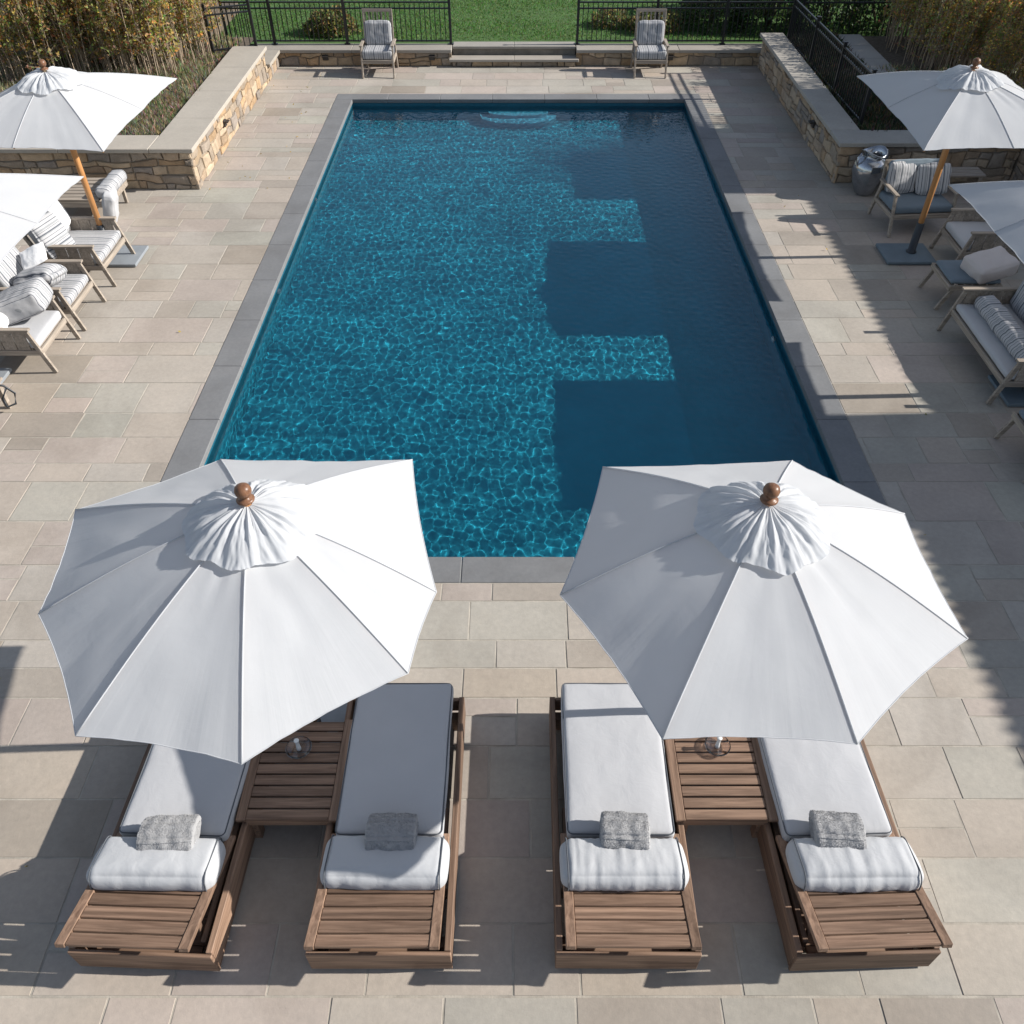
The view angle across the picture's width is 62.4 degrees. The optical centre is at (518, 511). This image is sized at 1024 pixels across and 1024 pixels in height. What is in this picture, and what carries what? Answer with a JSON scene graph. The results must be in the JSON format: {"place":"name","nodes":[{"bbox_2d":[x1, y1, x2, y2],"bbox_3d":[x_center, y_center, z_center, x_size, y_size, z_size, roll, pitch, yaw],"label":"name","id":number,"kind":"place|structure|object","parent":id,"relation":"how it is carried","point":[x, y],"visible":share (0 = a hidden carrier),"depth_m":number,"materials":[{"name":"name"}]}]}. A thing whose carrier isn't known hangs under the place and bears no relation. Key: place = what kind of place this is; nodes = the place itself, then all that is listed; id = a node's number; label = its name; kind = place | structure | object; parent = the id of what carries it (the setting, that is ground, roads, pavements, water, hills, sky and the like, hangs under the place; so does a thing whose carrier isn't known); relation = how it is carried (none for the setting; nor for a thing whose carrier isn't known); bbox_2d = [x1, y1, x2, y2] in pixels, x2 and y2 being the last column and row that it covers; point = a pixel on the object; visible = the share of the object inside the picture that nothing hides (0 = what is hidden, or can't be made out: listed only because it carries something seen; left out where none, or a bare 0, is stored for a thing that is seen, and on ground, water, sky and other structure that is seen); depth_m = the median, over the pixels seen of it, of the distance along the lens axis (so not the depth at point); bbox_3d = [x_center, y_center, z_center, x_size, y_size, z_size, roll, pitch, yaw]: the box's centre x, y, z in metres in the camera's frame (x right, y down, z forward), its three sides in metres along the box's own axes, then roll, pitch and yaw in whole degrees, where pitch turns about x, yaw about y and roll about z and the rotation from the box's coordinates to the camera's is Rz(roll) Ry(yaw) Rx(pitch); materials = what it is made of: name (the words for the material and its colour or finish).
{"place":"outdoors","nodes":[
{"label":"outdoors","id":0,"kind":"place"},
{"bbox_2d":[0,1,252,134],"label":"planting bed","id":1,"kind":"object","parent":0,"point":[246,39],"visible":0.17,"depth_m":18.66,"materials":[{"name":"soil"}]},
{"bbox_2d":[0,24,16,84],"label":"hedge shrub","id":2,"kind":"object","parent":1,"relation":"on","point":[5,60],"visible":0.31,"depth_m":16.21,"materials":[{"name":"green plant"}]},
{"bbox_2d":[0,0,52,80],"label":"hedge shrub","id":3,"kind":"object","parent":1,"relation":"on","point":[6,46],"visible":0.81,"depth_m":16.01,"materials":[{"name":"green plant"}]},
{"bbox_2d":[0,0,62,66],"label":"hedge shrub","id":4,"kind":"object","parent":1,"relation":"on","point":[5,6],"visible":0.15,"depth_m":16.99,"materials":[{"name":"green plant"}]},
{"bbox_2d":[5,0,99,72],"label":"hedge shrub","id":5,"kind":"object","parent":1,"relation":"on","point":[67,18],"visible":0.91,"depth_m":16.00,"materials":[{"name":"green plant"}]},
{"bbox_2d":[20,0,96,65],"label":"hedge shrub","id":6,"kind":"object","parent":1,"relation":"on","point":[48,19],"visible":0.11,"depth_m":16.82,"materials":[{"name":"green plant"}]},
{"bbox_2d":[49,0,125,68],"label":"hedge shrub","id":7,"kind":"object","parent":1,"relation":"on","point":[82,36],"visible":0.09,"depth_m":16.89,"materials":[{"name":"green plant"}]},
{"bbox_2d":[43,0,143,73],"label":"hedge shrub","id":8,"kind":"object","parent":1,"relation":"on","point":[84,6],"visible":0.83,"depth_m":16.18,"materials":[{"name":"green plant"}]},
{"bbox_2d":[0,33,242,135],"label":"ground cover","id":9,"kind":"object","parent":1,"relation":"on","point":[198,71],"visible":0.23,"depth_m":16.68,"materials":[{"name":"green plant"}]},
{"bbox_2d":[88,0,171,67],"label":"hedge shrub","id":10,"kind":"object","parent":1,"relation":"on","point":[143,38],"visible":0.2,"depth_m":16.82,"materials":[{"name":"green plant"}]},
{"bbox_2d":[90,0,199,75],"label":"hedge shrub","id":11,"kind":"object","parent":1,"relation":"on","point":[150,34],"visible":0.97,"depth_m":16.14,"materials":[{"name":"green plant"}]},
{"bbox_2d":[139,0,214,62],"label":"hedge shrub","id":12,"kind":"object","parent":1,"relation":"on","point":[189,7],"visible":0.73,"depth_m":16.95,"materials":[{"name":"green plant"}]},
{"bbox_2d":[167,0,232,49],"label":"hedge shrub","id":13,"kind":"object","parent":1,"relation":"on","point":[214,21],"visible":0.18,"depth_m":17.79,"materials":[{"name":"green plant"}]},
{"bbox_2d":[182,0,227,40],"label":"hedge shrub","id":14,"kind":"object","parent":1,"relation":"on","point":[215,3],"visible":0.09,"depth_m":18.38,"materials":[{"name":"green plant"}]},
{"bbox_2d":[3,0,936,43],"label":"lawn ground","id":15,"kind":"structure","parent":0,"point":[513,21],"depth_m":20.31,"materials":[{"name":"green plant"}]},
{"bbox_2d":[300,4,361,39],"bbox_3d":[-4.362,-11.444,19.646,1.381,0.630,1.096,0,44,0],"label":"bush","id":16,"kind":"object","parent":15,"relation":"on","point":[328,17],"visible":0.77,"depth_m":19.49,"materials":[{"name":"green plant"}]},
{"bbox_2d":[588,6,634,29],"bbox_3d":[2.218,-11.809,20.154,1.177,0.439,0.926,0,44,0],"label":"bush","id":17,"kind":"object","parent":15,"relation":"on","point":[615,16],"visible":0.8,"depth_m":20.04,"materials":[{"name":"green plant"}]},
{"bbox_2d":[624,3,683,34],"bbox_3d":[3.188,-11.578,19.806,1.423,0.620,1.106,0,44,0],"label":"bush","id":18,"kind":"object","parent":15,"relation":"on","point":[629,23],"visible":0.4,"depth_m":19.74,"materials":[{"name":"green plant"}]},
{"bbox_2d":[675,0,750,35],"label":"evergreen shrub","id":19,"kind":"object","parent":15,"relation":"on","point":[707,13],"visible":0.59,"depth_m":19.70,"materials":[{"name":"green plant"}]},
{"bbox_2d":[732,0,806,37],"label":"evergreen shrub","id":20,"kind":"object","parent":15,"relation":"on","point":[764,17],"visible":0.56,"depth_m":19.57,"materials":[{"name":"green plant"}]},
{"bbox_2d":[749,0,815,16],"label":"evergreen shrub","id":21,"kind":"object","parent":15,"relation":"on","point":[781,5],"visible":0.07,"depth_m":21.00,"materials":[{"name":"green plant"}]},
{"bbox_2d":[785,0,867,33],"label":"evergreen shrub","id":22,"kind":"object","parent":15,"relation":"on","point":[834,14],"visible":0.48,"depth_m":19.45,"materials":[{"name":"green plant"}]},
{"bbox_2d":[796,0,929,35],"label":"iron fence","id":23,"kind":"object","parent":15,"relation":"on","point":[843,3],"visible":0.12,"depth_m":18.75,"materials":[{"name":"black metal"}]},
{"bbox_2d":[841,0,911,35],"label":"evergreen shrub","id":24,"kind":"object","parent":15,"relation":"on","point":[873,18],"visible":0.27,"depth_m":19.56,"materials":[{"name":"green plant"}]},
{"bbox_2d":[0,65,1023,1023],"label":"patio paving","id":25,"kind":"structure","parent":0,"point":[44,812],"depth_m":7.23,"materials":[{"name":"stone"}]},
{"bbox_2d":[0,377,11,408],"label":"table","id":26,"kind":"object","parent":25,"relation":"on","point":[7,401],"visible":0.85,"depth_m":9.80,"materials":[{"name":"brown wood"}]},
{"bbox_2d":[0,384,16,407],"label":"strap","id":27,"kind":"object","parent":26,"relation":"hanging from","point":[9,389],"visible":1,"depth_m":9.71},
{"bbox_2d":[0,295,81,372],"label":"lounge chair","id":28,"kind":"object","parent":25,"relation":"on","point":[23,338],"visible":0.69,"depth_m":10.31,"materials":[{"name":"white wood"}]},
{"bbox_2d":[0,313,8,327],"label":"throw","id":29,"kind":"object","parent":28,"relation":"on","point":[4,321],"visible":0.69,"depth_m":10.16,"materials":[{"name":"white fabric"}]},
{"bbox_2d":[0,277,52,325],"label":"pillow","id":30,"kind":"object","parent":28,"relation":"on","point":[27,299],"visible":0.98,"depth_m":10.24,"materials":[{"name":"white fabric"}]},
{"bbox_2d":[0,173,83,383],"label":"patio umbrella","id":31,"kind":"object","parent":25,"relation":"on","point":[28,202],"visible":1,"depth_m":9.12,"materials":[{"name":"fabric"}]},
{"bbox_2d":[0,246,106,330],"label":"lounge chair","id":32,"kind":"object","parent":25,"relation":"on","point":[70,287],"visible":0.46,"depth_m":11.04,"materials":[{"name":"white fabric"}]},
{"bbox_2d":[19,242,46,269],"bbox_3d":[-6.283,-3.313,10.938,0.358,0.083,0.330,-27,71,2],"label":"pillow","id":33,"kind":"object","parent":32,"relation":"on","point":[33,255],"visible":0.97,"depth_m":10.90,"materials":[{"name":"white fabric"}]},
{"bbox_2d":[13,263,66,286],"bbox_3d":[-6.149,-3.015,10.864,0.645,0.294,0.483,-7,32,13],"label":"pillow","id":34,"kind":"object","parent":32,"relation":"on","point":[52,274],"visible":0.66,"depth_m":10.72,"materials":[{"name":"white fabric"}]},
{"bbox_2d":[23,211,135,286],"bbox_3d":[-6.218,-3.817,11.982,1.068,0.891,0.945,0,44,0],"label":"lounge chair","id":35,"kind":"object","parent":25,"relation":"on","point":[91,248],"visible":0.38,"depth_m":11.99,"materials":[{"name":"white fabric"}]},
{"bbox_2d":[30,211,75,258],"bbox_3d":[-6.417,-3.810,11.633,0.151,0.543,0.489,-3,42,32],"label":"pillow","id":36,"kind":"object","parent":35,"relation":"on","point":[48,229],"visible":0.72,"depth_m":11.57,"materials":[{"name":"white fabric"}]},
{"bbox_2d":[48,200,70,228],"bbox_3d":[-6.520,-4.246,11.945,0.103,0.478,0.398,-17,44,8],"label":"pillow","id":37,"kind":"object","parent":35,"relation":"on","point":[57,209],"visible":0.48,"depth_m":11.95,"materials":[{"name":"white fabric"}]},
{"bbox_2d":[0,59,176,266],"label":"patio umbrella","id":38,"kind":"object","parent":25,"relation":"on","point":[73,111],"visible":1,"depth_m":10.71,"materials":[{"name":"fabric"}]},
{"bbox_2d":[58,169,128,207],"bbox_3d":[-6.944,-5.070,13.510,1.252,0.563,0.860,0,44,0],"label":"lounge chair","id":39,"kind":"object","parent":25,"relation":"on","point":[74,196],"visible":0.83,"depth_m":13.28,"materials":[{"name":"white fabric"}]},
{"bbox_2d":[102,188,118,221],"bbox_3d":[-6.419,-4.814,13.297,0.220,0.533,0.379,3,48,-17],"label":"pillow","id":40,"kind":"object","parent":39,"relation":"hanging from","point":[110,204],"visible":0.73,"depth_m":13.14,"materials":[{"name":"white fabric"}]},
{"bbox_2d":[0,46,279,188],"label":"planter wall","id":41,"kind":"structure","parent":25,"relation":"on","point":[186,148],"depth_m":14.30,"materials":[{"name":"stone"}]},
{"bbox_2d":[201,0,257,53],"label":"iron fence","id":42,"kind":"object","parent":41,"relation":"on","point":[248,10],"visible":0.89,"depth_m":17.57,"materials":[{"name":"black metal"}]},
{"bbox_2d":[54,744,274,970],"bbox_3d":[-2.369,2.126,6.018,0.922,0.583,2.029,1,44,1],"label":"sun lounger","id":43,"kind":"object","parent":25,"relation":"on","point":[155,909],"visible":0.63,"depth_m":5.48,"materials":[{"name":"white fabric"}]},
{"bbox_2d":[136,814,200,850],"bbox_3d":[-2.337,2.159,5.649,0.390,0.167,0.286,-2,44,-2],"label":"rolled towel","id":44,"kind":"object","parent":43,"relation":"on","point":[169,832],"visible":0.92,"depth_m":5.59,"materials":[{"name":"grey fabric"}]},
{"bbox_2d":[38,459,436,764],"bbox_3d":[-1.770,0.917,5.720,2.528,2.722,2.454,0,44,0],"label":"patio umbrella","id":45,"kind":"object","parent":25,"relation":"on","point":[241,612],"visible":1,"depth_m":4.85,"materials":[{"name":"fabric"}]},
{"bbox_2d":[235,720,352,837],"bbox_3d":[-1.620,2.000,6.310,0.716,0.360,0.810,0,44,0],"label":"side table","id":46,"kind":"object","parent":25,"relation":"on","point":[256,784],"visible":0.79,"depth_m":6.11,"materials":[{"name":"brown wood"}]},
{"bbox_2d":[285,736,311,758],"bbox_3d":[-1.629,1.721,6.238,0.192,0.132,0.192,0,44,0],"label":"candle holder","id":47,"kind":"object","parent":46,"relation":"on","point":[298,747],"visible":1,"depth_m":6.27,"materials":[{"name":"clear glass"}]},
{"bbox_2d":[359,9,398,77],"bbox_3d":[-3.065,-10.203,18.410,0.745,1.180,0.811,0,44,0],"label":"garden armchair","id":48,"kind":"object","parent":25,"relation":"on","point":[377,42],"visible":1,"depth_m":18.36,"materials":[{"name":"white fabric"}]},
{"bbox_2d":[303,683,465,968],"bbox_3d":[-0.890,2.131,6.024,0.922,0.566,2.030,0,44,0],"label":"sun lounger","id":49,"kind":"object","parent":25,"relation":"on","point":[376,909],"visible":0.92,"depth_m":5.64,"materials":[{"name":"white fabric"}]},
{"bbox_2d":[364,812,418,850],"bbox_3d":[-0.848,2.151,5.657,0.349,0.165,0.286,0,44,0],"label":"rolled towel","id":50,"kind":"object","parent":49,"relation":"on","point":[388,831],"visible":0.91,"depth_m":5.59,"materials":[{"name":"grey fabric"}]},
{"bbox_2d":[0,85,926,866],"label":"fallen leaves","id":51,"kind":"object","parent":25,"relation":"on","point":[180,331],"visible":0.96,"depth_m":14.34,"materials":[{"name":"brown plant"}]},
{"bbox_2d":[549,683,701,968],"bbox_3d":[0.705,2.124,6.017,0.922,0.587,2.029,0,44,0],"label":"sun lounger","id":52,"kind":"object","parent":25,"relation":"on","point":[626,908],"visible":0.87,"depth_m":5.61,"materials":[{"name":"white fabric"}]},
{"bbox_2d":[599,811,650,849],"bbox_3d":[0.712,2.144,5.663,0.340,0.169,0.286,2,44,2],"label":"rolled towel","id":53,"kind":"object","parent":52,"relation":"on","point":[620,829],"visible":0.94,"depth_m":5.60,"materials":[{"name":"grey fabric"}]},
{"bbox_2d":[630,9,669,77],"bbox_3d":[2.882,-10.203,18.410,0.745,1.180,0.811,0,44,0],"label":"garden armchair","id":54,"kind":"object","parent":25,"relation":"on","point":[650,41],"visible":1,"depth_m":18.36,"materials":[{"name":"white fabric"}]},
{"bbox_2d":[664,737,778,837],"bbox_3d":[1.460,2.000,6.310,0.716,0.360,0.810,0,44,0],"label":"side table","id":55,"kind":"object","parent":25,"relation":"on","point":[756,784],"visible":0.63,"depth_m":6.10,"materials":[{"name":"brown wood"}]},
{"bbox_2d":[705,737,730,755],"bbox_3d":[1.480,1.706,6.253,0.192,0.132,0.192,24,49,23],"label":"candle holder","id":56,"kind":"object","parent":55,"relation":"on","point":[718,746],"visible":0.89,"depth_m":6.28,"materials":[{"name":"clear glass"}]},
{"bbox_2d":[560,460,967,764],"bbox_3d":[1.456,0.882,5.756,2.403,2.722,2.324,0,44,0],"label":"patio umbrella","id":57,"kind":"object","parent":25,"relation":"on","point":[791,599],"visible":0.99,"depth_m":4.87,"materials":[{"name":"fabric"}]},
{"bbox_2d":[735,737,952,970],"bbox_3d":[2.192,2.124,6.019,0.922,0.585,2.033,-1,44,-1],"label":"sun lounger","id":58,"kind":"object","parent":25,"relation":"on","point":[870,906],"visible":0.73,"depth_m":5.50,"materials":[{"name":"white fabric"}]},
{"bbox_2d":[808,810,866,848],"bbox_3d":[2.139,2.142,5.667,0.349,0.165,0.284,3,44,3],"label":"rolled towel","id":59,"kind":"object","parent":58,"relation":"on","point":[833,829],"visible":0.94,"depth_m":5.61,"materials":[{"name":"grey fabric"}]},
{"bbox_2d":[851,145,889,195],"bbox_3d":[5.800,-5.640,13.975,0.605,0.739,0.570,0,44,0],"label":"glazed urn","id":60,"kind":"object","parent":25,"relation":"on","point":[867,169],"visible":0.96,"depth_m":13.81,"materials":[{"name":"silver metal"}]},
{"bbox_2d":[757,33,1020,182],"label":"planter wall","id":61,"kind":"structure","parent":25,"relation":"on","point":[836,139],"depth_m":14.78,"materials":[{"name":"stone"}]},
{"bbox_2d":[787,0,877,126],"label":"iron fence","id":62,"kind":"object","parent":61,"relation":"on","point":[842,52],"visible":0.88,"depth_m":16.06,"materials":[{"name":"black metal"}]},
{"bbox_2d":[867,158,959,237],"bbox_3d":[6.159,-4.888,13.074,1.005,0.920,0.891,-3,44,-3],"label":"garden loveseat","id":63,"kind":"object","parent":25,"relation":"on","point":[893,205],"visible":0.59,"depth_m":12.95,"materials":[{"name":"fabric"}]},
{"bbox_2d":[886,161,916,193],"bbox_3d":[5.929,-5.164,13.042,0.504,0.471,0.146,-4,24,-10],"label":"pillow","id":64,"kind":"object","parent":63,"relation":"on","point":[901,178],"visible":0.94,"depth_m":12.98,"materials":[{"name":"white fabric"}]},
{"bbox_2d":[915,162,951,194],"bbox_3d":[6.380,-5.129,12.998,0.505,0.470,0.149,1,22,10],"label":"pillow","id":65,"kind":"object","parent":63,"relation":"on","point":[925,175],"visible":0.86,"depth_m":12.95,"materials":[{"name":"grey fabric"}]},
{"bbox_2d":[884,167,985,189],"bbox_3d":[6.900,-5.481,14.065,1.500,0.386,0.370,0,44,0],"label":"side table","id":66,"kind":"object","parent":25,"relation":"on","point":[974,174],"visible":0.38,"depth_m":13.92,"materials":[{"name":"brown wood"}]},
{"bbox_2d":[857,58,1023,264],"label":"patio umbrella","id":67,"kind":"object","parent":25,"relation":"on","point":[960,107],"visible":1,"depth_m":10.77,"materials":[{"name":"fabric"}]},
{"bbox_2d":[918,260,1002,309],"bbox_3d":[6.110,-3.129,11.589,0.908,0.450,0.660,0,44,0],"label":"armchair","id":68,"kind":"object","parent":25,"relation":"on","point":[956,276],"visible":0.65,"depth_m":11.37,"materials":[{"name":"fabric"}]},
{"bbox_2d":[960,246,1019,283],"bbox_3d":[6.300,-3.300,11.288,0.601,0.272,0.484,-16,51,-5],"label":"pillow","id":69,"kind":"object","parent":68,"relation":"on","point":[989,265],"visible":1,"depth_m":11.16,"materials":[{"name":"fabric"}]},
{"bbox_2d":[929,208,1018,272],"bbox_3d":[6.730,-4.041,12.238,1.011,0.859,0.825,0,44,0],"label":"garden armchair","id":70,"kind":"object","parent":25,"relation":"on","point":[966,232],"visible":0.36,"depth_m":12.24,"materials":[{"name":"white fabric"}]},
{"bbox_2d":[937,280,1023,404],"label":"garden sofa","id":71,"kind":"object","parent":25,"relation":"on","point":[993,322],"visible":1,"depth_m":10.34,"materials":[{"name":"white fabric"}]},
{"bbox_2d":[949,180,1023,406],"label":"patio umbrella","id":72,"kind":"object","parent":25,"relation":"on","point":[998,206],"visible":0.98,"depth_m":9.05,"materials":[{"name":"fabric"}]},
{"bbox_2d":[993,410,1023,483],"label":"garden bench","id":73,"kind":"object","parent":25,"relation":"on","point":[1016,417],"visible":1,"depth_m":9.25,"materials":[{"name":"brown wood"}]},
{"bbox_2d":[1008,148,1023,180],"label":"side wall","id":74,"kind":"structure","parent":25,"relation":"on","point":[1017,173],"depth_m":14.20,"materials":[{"name":"stone"}]},
{"bbox_2d":[206,106,837,558],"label":"pool water","id":75,"kind":"structure","parent":0,"point":[510,330],"depth_m":11.44,"materials":[{"name":"blue liquid"}]},
{"bbox_2d":[818,36,1023,125],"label":"planting bed","id":76,"kind":"object","parent":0,"point":[878,44],"depth_m":17.93,"materials":[{"name":"soil"}]},
{"bbox_2d":[786,31,907,132],"bbox_3d":[6.360,-8.536,16.504,1.586,0.263,6.432,0,44,0],"label":"ground cover","id":77,"kind":"object","parent":76,"relation":"on","point":[877,111],"visible":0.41,"depth_m":15.73,"materials":[{"name":"green plant"}]},
{"bbox_2d":[838,34,897,72],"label":"garden path","id":78,"kind":"structure","parent":76,"relation":"on","point":[861,47],"depth_m":17.78,"materials":[{"name":"grey concrete"}]},
{"bbox_2d":[879,0,927,44],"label":"hedge shrub","id":79,"kind":"object","parent":76,"relation":"on","point":[888,14],"visible":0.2,"depth_m":18.46,"materials":[{"name":"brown plant"}]},
{"bbox_2d":[878,0,948,54],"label":"hedge shrub","id":80,"kind":"object","parent":76,"relation":"on","point":[901,13],"visible":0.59,"depth_m":17.65,"materials":[{"name":"green plant"}]},
{"bbox_2d":[895,0,977,70],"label":"hedge shrub","id":81,"kind":"object","parent":76,"relation":"on","point":[931,9],"visible":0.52,"depth_m":16.95,"materials":[{"name":"green plant"}]},
{"bbox_2d":[861,61,1023,87],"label":"ground cover","id":82,"kind":"object","parent":76,"relation":"on","point":[907,68],"visible":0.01,"depth_m":17.00,"materials":[{"name":"green plant"}]},
{"bbox_2d":[927,1,977,54],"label":"hedge shrub","id":83,"kind":"object","parent":76,"relation":"on","point":[938,32],"visible":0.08,"depth_m":17.55,"materials":[{"name":"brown plant"}]},
{"bbox_2d":[909,0,1010,70],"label":"hedge shrub","id":84,"kind":"object","parent":76,"relation":"on","point":[962,42],"visible":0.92,"depth_m":16.19,"materials":[{"name":"green plant"}]},
{"bbox_2d":[934,0,1012,65],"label":"hedge shrub","id":85,"kind":"object","parent":76,"relation":"on","point":[965,32],"visible":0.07,"depth_m":16.86,"materials":[{"name":"green plant"}]},
{"bbox_2d":[946,0,1023,72],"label":"hedge shrub","id":86,"kind":"object","parent":76,"relation":"on","point":[1001,17],"visible":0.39,"depth_m":15.93,"materials":[{"name":"green plant"}]},
{"bbox_2d":[975,10,1023,80],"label":"hedge shrub","id":87,"kind":"object","parent":76,"relation":"on","point":[1008,43],"visible":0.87,"depth_m":15.41,"materials":[{"name":"green plant"}]},
{"bbox_2d":[979,0,1023,67],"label":"hedge shrub","id":88,"kind":"object","parent":76,"relation":"on","point":[1004,25],"visible":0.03,"depth_m":16.96,"materials":[{"name":"green plant"}]},
{"bbox_2d":[997,2,1023,86],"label":"hedge shrub","id":89,"kind":"object","parent":76,"relation":"on","point":[1016,20],"visible":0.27,"depth_m":15.98,"materials":[{"name":"green plant"}]},
{"bbox_2d":[1013,43,1023,87],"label":"hedge shrub","id":90,"kind":"object","parent":76,"relation":"on","point":[1021,80],"visible":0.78,"depth_m":15.61,"materials":[{"name":"green plant"}]},
{"label":"ground","id":91,"kind":"structure","parent":0,"visible":0},
{"bbox_2d":[257,44,452,65],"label":"wall","id":92,"kind":"structure","parent":91,"relation":"on","point":[349,55],"depth_m":19.06,"materials":[{"name":"stone"}]},
{"bbox_2d":[218,0,453,44],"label":"iron fence","id":93,"kind":"object","parent":92,"relation":"on","point":[342,7],"visible":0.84,"depth_m":18.79,"materials":[{"name":"black metal"}]},
{"bbox_2d":[449,42,578,66],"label":"garden steps","id":94,"kind":"structure","parent":91,"relation":"on","point":[467,54],"depth_m":19.11,"materials":[{"name":"stone"}]},
{"bbox_2d":[161,94,886,582],"bbox_3d":[0.000,-4.047,12.905,7.614,0.076,13.664,0,44,0],"label":"pool coping","id":95,"kind":"object","parent":91,"relation":"on","point":[817,388],"visible":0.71,"depth_m":11.20,"materials":[{"name":"grey stone"}]},
{"bbox_2d":[575,44,762,65],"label":"wall","id":96,"kind":"structure","parent":91,"relation":"on","point":[678,55],"depth_m":19.06,"materials":[{"name":"stone"}]},
{"bbox_2d":[574,0,800,44],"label":"iron fence","id":97,"kind":"object","parent":96,"relation":"on","point":[725,22],"visible":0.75,"depth_m":18.77,"materials":[{"name":"black metal"}]},
{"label":"pool basin","id":98,"kind":"structure","parent":0,"visible":0},
{"bbox_2d":[204,103,839,483],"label":"pool waterline tiles","id":99,"kind":"object","parent":98,"relation":"attached to","point":[518,104],"visible":0.2,"depth_m":16.74,"materials":[{"name":"tile"}]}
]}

